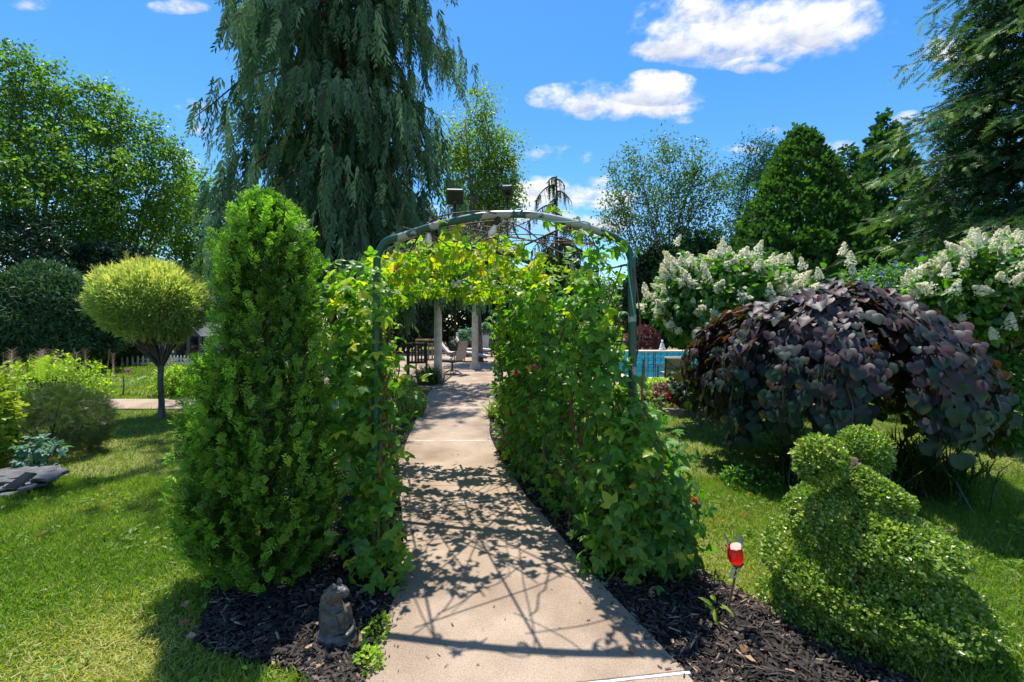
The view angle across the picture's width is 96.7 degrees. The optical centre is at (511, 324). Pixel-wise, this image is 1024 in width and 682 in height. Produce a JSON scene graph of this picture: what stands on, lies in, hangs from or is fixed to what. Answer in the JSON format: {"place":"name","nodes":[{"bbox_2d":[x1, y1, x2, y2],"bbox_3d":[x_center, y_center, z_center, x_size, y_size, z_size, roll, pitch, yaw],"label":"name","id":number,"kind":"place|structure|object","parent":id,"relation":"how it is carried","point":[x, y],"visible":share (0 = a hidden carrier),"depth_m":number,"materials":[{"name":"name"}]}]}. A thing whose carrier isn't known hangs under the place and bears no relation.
{"place":"outdoors","nodes":[
{"label":"outdoors","id":0,"kind":"place"},
{"bbox_2d":[183,342,197,358],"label":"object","id":1,"kind":"object","parent":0,"point":[193,348],"visible":0.33,"depth_m":18.59,"materials":[{"name":"black plastic"}]},
{"bbox_2d":[85,399,406,409],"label":"sidewalk","id":2,"kind":"structure","parent":0,"point":[135,404],"depth_m":8.10,"materials":[{"name":"concrete"}]},
{"bbox_2d":[393,378,417,405],"bbox_3d":[-1.958,1.185,8.094,0.600,0.544,0.565,0,0,0],"label":"boxwood ball","id":3,"kind":"object","parent":2,"relation":"on","point":[413,384],"visible":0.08,"depth_m":8.01,"materials":[{"name":"green plant"}]},
{"bbox_2d":[446,189,463,337],"bbox_3d":[-0.629,-0.671,5.023,0.190,1.642,0.130,0,0,-4],"label":"lamp post","id":4,"kind":"object","parent":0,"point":[454,197],"visible":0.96,"depth_m":5.00,"materials":[{"name":"black metal"}]},
{"bbox_2d":[501,184,513,338],"bbox_3d":[-0.046,-0.639,4.700,0.115,1.578,0.163,0,0,4],"label":"lamp post","id":5,"kind":"object","parent":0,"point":[507,191],"visible":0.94,"depth_m":4.69,"materials":[{"name":"black metal"}]},
{"bbox_2d":[0,326,1023,681],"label":"lawn","id":6,"kind":"structure","parent":0,"point":[426,392],"depth_m":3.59,"materials":[{"name":"green plant"}]},
{"bbox_2d":[0,484,7,491],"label":"slate stone","id":7,"kind":"object","parent":6,"relation":"on","point":[1,488],"visible":0.14,"depth_m":3.83,"materials":[{"name":"grey stone"}]},
{"bbox_2d":[0,490,27,497],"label":"slate stone","id":8,"kind":"object","parent":6,"relation":"on","point":[7,492],"visible":0.66,"depth_m":3.82,"materials":[{"name":"grey stone"}]},
{"bbox_2d":[4,472,36,492],"bbox_3d":[-4.100,1.339,3.800,0.125,0.173,0.151,0,0,14],"label":"solar charger","id":9,"kind":"object","parent":8,"relation":"on","point":[21,480],"visible":0.92,"depth_m":3.79,"materials":[{"name":"black metal"}]},
{"bbox_2d":[2,481,47,487],"bbox_3d":[-4.176,1.376,3.917,0.290,0.024,0.179,6,6,0],"label":"slate stone","id":10,"kind":"object","parent":8,"relation":"on","point":[40,483],"visible":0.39,"depth_m":3.93,"materials":[{"name":"grey stone"}]},
{"bbox_2d":[0,475,31,484],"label":"slate stone","id":11,"kind":"object","parent":10,"relation":"on","point":[4,480],"visible":0.33,"depth_m":3.91,"materials":[{"name":"grey stone"}]},
{"bbox_2d":[6,465,59,478],"bbox_3d":[-4.260,1.317,4.045,0.423,0.027,0.232,-3,10,0],"label":"slate stone","id":12,"kind":"object","parent":11,"relation":"on","point":[34,470],"visible":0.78,"depth_m":4.05,"materials":[{"name":"grey stone"}]},
{"bbox_2d":[32,468,69,482],"bbox_3d":[-4.079,1.318,4.006,0.239,0.028,0.221,4,9,0],"label":"slate stone","id":13,"kind":"object","parent":12,"relation":"on","point":[45,476],"visible":0.86,"depth_m":3.97,"materials":[{"name":"grey stone"}]},
{"bbox_2d":[0,360,29,468],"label":"golden conifer","id":14,"kind":"object","parent":6,"relation":"on","point":[11,405],"visible":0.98,"depth_m":4.45,"materials":[{"name":"green plant"}]},
{"bbox_2d":[16,483,37,491],"bbox_3d":[-4.023,1.350,3.778,0.108,0.024,0.122,4,5,0],"label":"slate stone","id":15,"kind":"object","parent":6,"relation":"on","point":[30,486],"visible":1,"depth_m":3.77,"materials":[{"name":"grey stone"}]},
{"bbox_2d":[7,433,72,466],"bbox_3d":[-4.638,1.259,4.399,0.521,0.393,0.420,0,0,0],"label":"columbine","id":16,"kind":"object","parent":6,"relation":"on","point":[42,456],"visible":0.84,"depth_m":4.37,"materials":[{"name":"green plant"}]},
{"bbox_2d":[0,205,100,351],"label":"evergreen hedge","id":17,"kind":"object","parent":6,"relation":"on","point":[51,240],"visible":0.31,"depth_m":17.05,"materials":[{"name":"green plant"}]},
{"bbox_2d":[0,38,116,261],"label":"broadleaf tree","id":18,"kind":"object","parent":6,"relation":"on","point":[14,93],"visible":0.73,"depth_m":19.34,"materials":[{"name":"green plant"}]},
{"bbox_2d":[1,348,115,419],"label":"fountain grass","id":19,"kind":"object","parent":6,"relation":"on","point":[53,354],"depth_m":7.18,"materials":[{"name":"green plant"}]},
{"bbox_2d":[5,349,119,421],"bbox_3d":[-6.859,0.919,6.854,1.565,1.104,1.216,0,0,0],"label":"lime spirea","id":20,"kind":"object","parent":6,"relation":"on","point":[39,373],"visible":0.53,"depth_m":6.78,"materials":[{"name":"green plant"}]},
{"bbox_2d":[0,379,125,461],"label":"spiky shrub","id":21,"kind":"object","parent":6,"relation":"on","point":[96,405],"visible":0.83,"depth_m":4.99,"materials":[{"name":"green plant"}]},
{"bbox_2d":[0,257,133,370],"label":"cherry laurel","id":22,"kind":"object","parent":6,"relation":"on","point":[29,329],"visible":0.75,"depth_m":12.51,"materials":[{"name":"green plant"}]},
{"bbox_2d":[6,70,208,262],"bbox_3d":[-17.999,-5.266,20.284,7.986,13.517,5.374,0,0,0],"label":"broadleaf tree","id":23,"kind":"object","parent":6,"relation":"on","point":[116,161],"visible":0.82,"depth_m":20.25,"materials":[{"name":"green plant"}]},
{"bbox_2d":[50,234,165,347],"bbox_3d":[-16.446,-1.059,18.506,5.159,5.122,3.018,0,0,0],"label":"evergreen hedge","id":24,"kind":"object","parent":6,"relation":"on","point":[116,251],"visible":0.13,"depth_m":17.99,"materials":[{"name":"green plant"}]},
{"bbox_2d":[92,340,151,365],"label":"dark shrub","id":25,"kind":"object","parent":6,"relation":"on","point":[134,351],"visible":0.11,"depth_m":15.67,"materials":[{"name":"green plant"}]},
{"bbox_2d":[102,369,145,394],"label":"castor plant","id":26,"kind":"object","parent":6,"relation":"on","point":[123,381],"visible":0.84,"depth_m":9.46,"materials":[{"name":"green plant"}]},
{"bbox_2d":[72,249,217,418],"bbox_3d":[-5.572,0.159,6.970,1.934,2.631,1.770,0,0,0],"label":"dappled willow","id":27,"kind":"object","parent":6,"relation":"on","point":[110,291],"visible":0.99,"depth_m":6.67,"materials":[{"name":"green plant"}]},
{"bbox_2d":[147,364,196,395],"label":"shrub","id":28,"kind":"object","parent":6,"relation":"on","point":[172,383],"visible":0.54,"depth_m":9.14,"materials":[{"name":"green plant"}]},
{"bbox_2d":[132,160,236,322],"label":"broadleaf tree","id":29,"kind":"object","parent":6,"relation":"on","point":[176,246],"visible":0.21,"depth_m":23.41,"materials":[{"name":"green plant"}]},
{"bbox_2d":[173,251,216,322],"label":"tree","id":30,"kind":"object","parent":6,"relation":"on","point":[209,289],"depth_m":34.53,"materials":[{"name":"green plant"}]},
{"bbox_2d":[174,323,226,360],"bbox_3d":[-12.917,0.682,18.950,1.244,1.537,1.900,0,0,0],"label":"playhouse","id":31,"kind":"object","parent":6,"relation":"on","point":[196,339],"visible":0.26,"depth_m":18.37,"materials":[{"name":"grey paint"}]},
{"bbox_2d":[121,355,287,366],"bbox_3d":[-9.739,1.250,15.802,7.278,0.360,0.461,0,0,0],"label":"picket fence","id":32,"kind":"object","parent":6,"relation":"on","point":[167,363],"visible":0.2,"depth_m":15.99,"materials":[{"name":"white paint"}]},
{"bbox_2d":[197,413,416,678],"bbox_3d":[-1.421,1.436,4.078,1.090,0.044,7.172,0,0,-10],"label":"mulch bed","id":33,"kind":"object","parent":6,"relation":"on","point":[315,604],"visible":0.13,"depth_m":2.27,"materials":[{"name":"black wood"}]},
{"bbox_2d":[159,183,350,597],"bbox_3d":[-1.440,0.336,2.629,1.020,2.250,0.922,0,0,0],"label":"columnar arborvitae","id":34,"kind":"object","parent":33,"relation":"on","point":[224,428],"visible":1,"depth_m":2.44,"materials":[{"name":"green plant"}]},
{"bbox_2d":[395,387,427,417],"bbox_3d":[-1.580,1.208,7.094,0.533,0.499,0.524,0,0,0],"label":"boxwood ball","id":35,"kind":"object","parent":33,"relation":"on","point":[410,407],"visible":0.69,"depth_m":6.95,"materials":[{"name":"green plant"}]},
{"bbox_2d":[183,0,501,388],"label":"weeping cypress","id":36,"kind":"object","parent":6,"relation":"on","point":[353,199],"visible":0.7,"depth_m":9.13,"materials":[{"name":"green plant"}]},
{"bbox_2d":[390,297,444,353],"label":"background evergreen","id":37,"kind":"object","parent":6,"relation":"on","point":[425,327],"visible":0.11,"depth_m":22.24,"materials":[{"name":"green plant"}]},
{"bbox_2d":[419,273,495,347],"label":"background evergreen","id":38,"kind":"object","parent":6,"relation":"on","point":[462,323],"visible":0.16,"depth_m":24.97,"materials":[{"name":"green plant"}]},
{"bbox_2d":[465,278,519,344],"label":"background evergreen","id":39,"kind":"object","parent":6,"relation":"on","point":[499,284],"visible":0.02,"depth_m":26.04,"materials":[{"name":"green plant"}]},
{"bbox_2d":[372,208,637,568],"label":"garden arch","id":40,"kind":"structure","parent":6,"relation":"on","point":[384,243],"depth_m":2.66,"materials":[{"name":"green paint"}]},
{"bbox_2d":[304,246,430,597],"bbox_3d":[-1.261,0.493,3.991,0.788,1.983,3.507,0,0,-17],"label":"climbing vine","id":41,"kind":"object","parent":40,"relation":"attached to","point":[355,341],"visible":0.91,"depth_m":2.65,"materials":[{"name":"green plant"}]},
{"bbox_2d":[385,210,514,296],"bbox_3d":[-0.494,-0.442,3.851,1.042,0.450,2.452,0,0,0],"label":"string light","id":42,"kind":"object","parent":40,"relation":"hanging from","point":[497,220],"visible":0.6,"depth_m":2.70,"materials":[{"name":"white"}]},
{"bbox_2d":[365,202,614,311],"bbox_3d":[-0.464,-0.429,3.985,1.606,0.669,3.243,0,0,-18],"label":"climbing vine","id":43,"kind":"object","parent":40,"relation":"attached to","point":[408,271],"visible":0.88,"depth_m":3.58,"materials":[{"name":"green plant"}]},
{"bbox_2d":[486,228,718,595],"bbox_3d":[0.297,0.472,3.812,0.929,2.047,3.187,0,0,-21],"label":"climbing vine","id":44,"kind":"object","parent":40,"relation":"attached to","point":[618,536],"visible":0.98,"depth_m":2.72,"materials":[{"name":"green plant"}]},
{"bbox_2d":[181,391,917,681],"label":"mulch","id":45,"kind":"object","parent":6,"relation":"on","point":[344,669],"visible":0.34,"depth_m":2.12,"materials":[{"name":"black wood"}]},
{"bbox_2d":[178,618,189,625],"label":"fallen leaf","id":46,"kind":"object","parent":45,"relation":"on","point":[185,621],"visible":1,"depth_m":2.13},
{"bbox_2d":[180,600,189,606],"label":"fallen leaf","id":47,"kind":"object","parent":45,"relation":"on","point":[184,603],"visible":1,"depth_m":2.27,"materials":[{"name":"beige plant"}]},
{"bbox_2d":[186,632,195,638],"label":"fallen leaf","id":48,"kind":"object","parent":45,"relation":"on","point":[191,634],"visible":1,"depth_m":2.05,"materials":[{"name":"beige plant"}]},
{"bbox_2d":[313,578,357,651],"bbox_3d":[-0.800,1.296,2.070,0.189,0.274,0.189,0,0,10],"label":"animal figurine","id":49,"kind":"object","parent":45,"relation":"on","point":[337,623],"visible":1,"depth_m":2.03,"materials":[{"name":"stone"}]},
{"bbox_2d":[352,644,386,676],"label":"chickweed","id":50,"kind":"object","parent":45,"relation":"on","point":[374,651],"visible":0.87,"depth_m":1.89,"materials":[{"name":"green plant"}]},
{"bbox_2d":[360,609,392,655],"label":"chickweed","id":51,"kind":"object","parent":45,"relation":"on","point":[383,615],"visible":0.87,"depth_m":2.07,"materials":[{"name":"green plant"}]},
{"bbox_2d":[476,397,495,419],"bbox_3d":[-0.217,1.264,6.997,0.769,0.372,0.811,0,0,-41],"label":"lilyturf","id":52,"kind":"object","parent":45,"relation":"on","point":[491,412],"visible":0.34,"depth_m":6.94,"materials":[{"name":"green plant"}]},
{"bbox_2d":[495,396,524,424],"bbox_3d":[0.018,1.184,6.546,0.558,0.546,0.542,0,0,0],"label":"boxwood ball","id":53,"kind":"object","parent":45,"relation":"on","point":[497,409],"visible":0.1,"depth_m":6.45,"materials":[{"name":"green plant"}]},
{"bbox_2d":[651,398,668,449],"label":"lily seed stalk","id":54,"kind":"object","parent":45,"relation":"on","point":[659,401],"visible":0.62,"depth_m":2.93,"materials":[{"name":"plant"}]},
{"bbox_2d":[698,593,733,626],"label":"plant","id":55,"kind":"object","parent":45,"relation":"on","point":[716,618],"visible":0.7,"depth_m":2.14,"materials":[{"name":"green plant"}]},
{"bbox_2d":[723,533,743,625],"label":"glass tulip","id":56,"kind":"object","parent":45,"relation":"on","point":[735,555],"visible":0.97,"depth_m":2.15,"materials":[{"name":"red glass"}]},
{"bbox_2d":[739,644,747,653],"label":"fallen leaf","id":57,"kind":"object","parent":45,"relation":"on","point":[743,648],"visible":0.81,"depth_m":1.98,"materials":[{"name":"brown plant"}]},
{"bbox_2d":[744,655,755,661],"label":"fallen leaf","id":58,"kind":"object","parent":45,"relation":"on","point":[750,657],"visible":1,"depth_m":1.91,"materials":[{"name":"beige plant"}]},
{"bbox_2d":[514,176,606,369],"bbox_3d":[1.599,-1.332,14.040,2.692,6.503,2.910,0,0,14],"label":"weeping spruce","id":59,"kind":"object","parent":6,"relation":"on","point":[577,253],"visible":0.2,"depth_m":13.90,"materials":[{"name":"green plant"}]},
{"bbox_2d":[596,273,622,339],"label":"tree","id":60,"kind":"object","parent":6,"relation":"on","point":[609,289],"visible":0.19,"depth_m":33.27,"materials":[{"name":"green plant"}]},
{"bbox_2d":[614,376,691,396],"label":"golden groundcover","id":61,"kind":"object","parent":6,"relation":"on","point":[652,380],"visible":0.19,"depth_m":8.81,"materials":[{"name":"yellow plant"}]},
{"bbox_2d":[652,407,667,415],"bbox_3d":[2.359,1.406,7.331,0.303,0.129,0.267,0,0,-32],"label":"edging stone","id":62,"kind":"object","parent":6,"relation":"on","point":[664,409],"visible":0.1,"depth_m":7.21,"materials":[{"name":"grey stone"}]},
{"bbox_2d":[640,379,699,407],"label":"red rose","id":63,"kind":"object","parent":6,"relation":"on","point":[656,394],"visible":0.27,"depth_m":7.54,"materials":[{"name":"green plant"}]},
{"bbox_2d":[657,357,690,377],"bbox_3d":[3.620,1.074,10.192,0.590,0.753,0.589,0,0,0],"label":"pool chair","id":64,"kind":"object","parent":6,"relation":"on","point":[670,362],"visible":0.48,"depth_m":9.96,"materials":[{"name":"beige fabric"}]},
{"bbox_2d":[667,408,689,417],"bbox_3d":[2.658,1.401,7.192,0.363,0.139,0.229,0,0,0],"label":"edging stone","id":65,"kind":"object","parent":6,"relation":"on","point":[679,412],"visible":0.66,"depth_m":7.12,"materials":[{"name":"grey stone"}]},
{"bbox_2d":[645,228,728,349],"bbox_3d":[8.364,-1.407,20.531,4.755,5.814,3.331,0,0,0],"label":"rounded shrub","id":66,"kind":"object","parent":6,"relation":"on","point":[704,243],"visible":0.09,"depth_m":20.07,"materials":[{"name":"green plant"}]},
{"bbox_2d":[611,350,772,378],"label":"swimming pool","id":67,"kind":"structure","parent":6,"relation":"in","point":[660,356],"depth_m":17.00,"materials":[{"name":"liquid"}]},
{"bbox_2d":[640,352,658,377],"bbox_3d":[3.610,1.065,11.950,0.499,0.710,0.017,0,0,0],"label":"pool fence","id":68,"kind":"object","parent":67,"relation":"on","point":[653,362],"visible":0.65,"depth_m":11.94,"materials":[{"name":"black metal"}]},
{"bbox_2d":[619,366,691,376],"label":"pool water","id":69,"kind":"structure","parent":67,"relation":"in","point":[648,373],"depth_m":15.41,"materials":[{"name":"blue liquid"}]},
{"bbox_2d":[659,340,665,349],"bbox_3d":[5.743,0.772,17.400,0.260,0.395,0.253,0,0,0],"label":"garden statue","id":70,"kind":"object","parent":67,"relation":"on","point":[662,347],"visible":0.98,"depth_m":17.34,"materials":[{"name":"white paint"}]},
{"bbox_2d":[690,409,705,417],"bbox_3d":[2.935,1.407,7.215,0.324,0.127,0.239,0,0,0],"label":"edging stone","id":71,"kind":"object","parent":6,"relation":"on","point":[692,414],"visible":0.21,"depth_m":7.11,"materials":[{"name":"grey stone"}]},
{"bbox_2d":[656,361,814,417],"bbox_3d":[3.715,0.985,7.415,2.647,1.008,1.350,0,0,0],"label":"leafy shrub","id":72,"kind":"object","parent":6,"relation":"on","point":[684,394],"visible":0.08,"depth_m":7.33,"materials":[{"name":"green plant"}]},
{"bbox_2d":[636,235,856,425],"bbox_3d":[3.261,0.098,6.574,2.873,2.733,1.901,0,0,0],"label":"panicle hydrangea","id":73,"kind":"object","parent":6,"relation":"on","point":[685,304],"visible":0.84,"depth_m":6.19,"materials":[{"name":"white plant"}]},
{"bbox_2d":[719,460,783,492],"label":"ground ivy","id":74,"kind":"object","parent":6,"relation":"on","point":[735,477],"visible":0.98,"depth_m":4.00,"materials":[{"name":"green plant"}]},
{"bbox_2d":[712,124,803,244],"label":"tree","id":75,"kind":"object","parent":6,"relation":"on","point":[753,173],"visible":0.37,"depth_m":25.81,"materials":[{"name":"green plant"}]},
{"bbox_2d":[710,122,911,345],"bbox_3d":[10.235,-2.858,16.017,6.128,8.616,6.009,0,0,0],"label":"tall arborvitae","id":76,"kind":"object","parent":6,"relation":"on","point":[828,202],"visible":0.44,"depth_m":14.54,"materials":[{"name":"green plant"}]},
{"bbox_2d":[709,420,942,501],"bbox_3d":[2.829,1.159,4.006,1.604,0.582,1.578,0,0,-40],"label":"lilyturf","id":77,"kind":"object","parent":6,"relation":"on","point":[788,475],"visible":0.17,"depth_m":4.04,"materials":[{"name":"green plant"}]},
{"bbox_2d":[674,277,1022,469],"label":"weeping redbud","id":78,"kind":"object","parent":6,"relation":"on","point":[834,364],"visible":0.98,"depth_m":3.63,"materials":[{"name":"purple plant"}]},
{"bbox_2d":[805,142,914,262],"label":"tall arborvitae","id":79,"kind":"object","parent":6,"relation":"on","point":[852,155],"visible":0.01,"depth_m":19.65,"materials":[{"name":"green plant"}]},
{"bbox_2d":[753,424,1021,681],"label":"spiral boxwood","id":80,"kind":"object","parent":6,"relation":"on","point":[792,572],"visible":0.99,"depth_m":2.03,"materials":[{"name":"green plant"}]},
{"bbox_2d":[824,107,960,284],"bbox_3d":[14.730,-3.541,17.900,6.011,9.981,5.545,0,0,39],"label":"tall arborvitae","id":81,"kind":"object","parent":6,"relation":"on","point":[883,194],"visible":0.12,"depth_m":17.32,"materials":[{"name":"green plant"}]},
{"bbox_2d":[830,0,1023,359],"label":"deodar cedar","id":82,"kind":"object","parent":6,"relation":"on","point":[976,160],"visible":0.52,"depth_m":10.06,"materials":[{"name":"green plant"}]},
{"bbox_2d":[868,421,1023,514],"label":"lilyturf","id":83,"kind":"object","parent":6,"relation":"on","point":[940,483],"visible":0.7,"depth_m":3.77,"materials":[{"name":"green plant"}]},
{"bbox_2d":[897,225,1023,389],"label":"panicle hydrangea","id":84,"kind":"object","parent":6,"relation":"on","point":[953,287],"visible":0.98,"depth_m":5.57,"materials":[{"name":"white plant"}]},
{"bbox_2d":[985,350,1023,448],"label":"leafy shrub","id":85,"kind":"object","parent":6,"relation":"on","point":[1015,366],"visible":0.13,"depth_m":5.27,"materials":[{"name":"green plant"}]},
{"bbox_3d":[-4.597,1.423,3.982,0.344,0.065,0.279,0,0,0],"label":"slate stone","id":86,"kind":"object","parent":6,"relation":"on","visible":0},
{"bbox_2d":[0,465,37,476],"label":"slate stone","id":87,"kind":"object","parent":86,"relation":"on","point":[6,471],"visible":0.41,"depth_m":4.17,"materials":[{"name":"grey stone"}]},
{"bbox_2d":[0,0,1023,323],"label":"sky","id":88,"kind":"structure","parent":0,"point":[584,79],"materials":[{"name":"blue"}]},
{"bbox_2d":[366,387,693,681],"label":"garden path","id":89,"kind":"structure","parent":0,"point":[536,594],"depth_m":2.42,"materials":[{"name":"concrete"}]},
{"bbox_2d":[275,350,1012,387],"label":"patio","id":90,"kind":"structure","parent":0,"point":[482,376],"depth_m":13.23,"materials":[{"name":"stone"}]},
{"bbox_2d":[314,291,479,380],"bbox_3d":[-3.099,0.072,13.200,4.407,2.755,3.900,0,0,0],"label":"pergola","id":91,"kind":"object","parent":90,"relation":"on","point":[438,340],"visible":0.2,"depth_m":11.66,"materials":[{"name":"beige paint"}]},
{"bbox_2d":[406,343,427,374],"bbox_3d":[-2.620,0.970,12.600,0.560,0.960,0.500,0,0,-8],"label":"slatted chair","id":92,"kind":"object","parent":90,"relation":"on","point":[425,362],"visible":0.93,"depth_m":12.36,"materials":[{"name":"black wood"}]},
{"bbox_2d":[415,339,433,371],"bbox_3d":[-2.550,0.935,13.600,0.680,1.030,0.500,0,0,-12],"label":"slatted chair","id":93,"kind":"object","parent":90,"relation":"on","point":[429,359],"visible":0.48,"depth_m":13.36,"materials":[{"name":"brown wood"}]},
{"bbox_2d":[408,362,456,385],"bbox_3d":[-1.907,1.152,10.879,1.436,0.595,1.439,0,0,22],"label":"lilyturf","id":94,"kind":"object","parent":90,"relation":"on","point":[433,378],"visible":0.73,"depth_m":10.80,"materials":[{"name":"green plant"}]},
{"bbox_2d":[442,339,468,374],"bbox_3d":[-1.641,0.927,13.057,0.680,1.032,0.635,0,0,28],"label":"swivel chair","id":95,"kind":"object","parent":90,"relation":"on","point":[462,346],"visible":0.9,"depth_m":12.92,"materials":[{"name":"beige fabric"}]},
{"bbox_2d":[442,342,487,361],"bbox_3d":[-1.946,0.964,17.600,2.009,0.972,0.656,0,0,0],"label":"sun lounger","id":96,"kind":"object","parent":90,"relation":"on","point":[445,349],"visible":0.4,"depth_m":17.30,"materials":[{"name":"white fabric"}]},
{"bbox_2d":[453,336,492,356],"bbox_3d":[-1.585,0.964,20.200,2.009,0.972,0.656,0,0,0],"label":"sun lounger","id":97,"kind":"object","parent":90,"relation":"on","point":[456,339],"visible":0.36,"depth_m":19.90,"materials":[{"name":"white fabric"}]},
{"bbox_2d":[449,336,518,350],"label":"garden wall","id":98,"kind":"structure","parent":90,"relation":"on","point":[452,346],"depth_m":24.45,"materials":[{"name":"stone"}]},
{"bbox_2d":[482,333,488,352],"bbox_3d":[-1.350,0.930,22.600,0.477,1.040,0.477,0,0,0],"label":"tall planter","id":99,"kind":"object","parent":90,"relation":"on","point":[485,339],"visible":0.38,"depth_m":22.40,"materials":[{"name":"concrete"}]},
{"bbox_2d":[481,321,495,334],"bbox_3d":[-1.343,0.173,22.619,1.192,0.789,0.998,0,0,0],"label":"fatsia","id":100,"kind":"object","parent":99,"relation":"in","point":[486,330],"visible":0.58,"depth_m":22.34,"materials":[{"name":"green plant"}]},
{"bbox_2d":[434,73,537,360],"bbox_3d":[-1.165,-4.252,18.013,4.649,11.465,3.428,0,0,0],"label":"birch tree","id":101,"kind":"object","parent":90,"relation":"on","point":[485,200],"visible":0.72,"depth_m":17.67,"materials":[{"name":"green plant"}]},
{"bbox_2d":[624,323,661,349],"bbox_3d":[5.459,0.689,18.997,1.675,1.566,1.415,0,0,0],"label":"barberry","id":102,"kind":"object","parent":90,"relation":"on","point":[644,339],"visible":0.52,"depth_m":18.66,"materials":[{"name":"purple plant"}]},
{"bbox_2d":[617,243,680,349],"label":"rounded shrub","id":103,"kind":"object","parent":90,"relation":"on","point":[640,279],"visible":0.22,"depth_m":21.40,"materials":[{"name":"green plant"}]},
{"bbox_2d":[590,120,743,349],"bbox_3d":[7.327,-4.166,21.889,7.700,11.242,5.267,0,0,0],"label":"fine leaved tree","id":104,"kind":"object","parent":90,"relation":"on","point":[677,227],"visible":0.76,"depth_m":21.69,"materials":[{"name":"green plant"}]},
{"bbox_2d":[841,254,983,412],"bbox_3d":[6.351,0.133,7.592,2.537,2.675,1.829,0,0,0],"label":"rose of sharon","id":105,"kind":"object","parent":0,"point":[892,274],"visible":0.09,"depth_m":7.52,"materials":[{"name":"green plant"}]},
{"bbox_3d":[-2.250,1.220,22.400,0.636,0.460,0.636,0,0,0],"label":"dark planter","id":106,"kind":"object","parent":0,"visible":0},
{"bbox_2d":[451,327,471,345],"bbox_3d":[-2.197,0.586,22.422,1.457,1.022,1.267,0,0,13],"label":"fatsia","id":107,"kind":"object","parent":106,"relation":"in","point":[467,332],"visible":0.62,"depth_m":22.15,"materials":[{"name":"green plant"}]}
]}

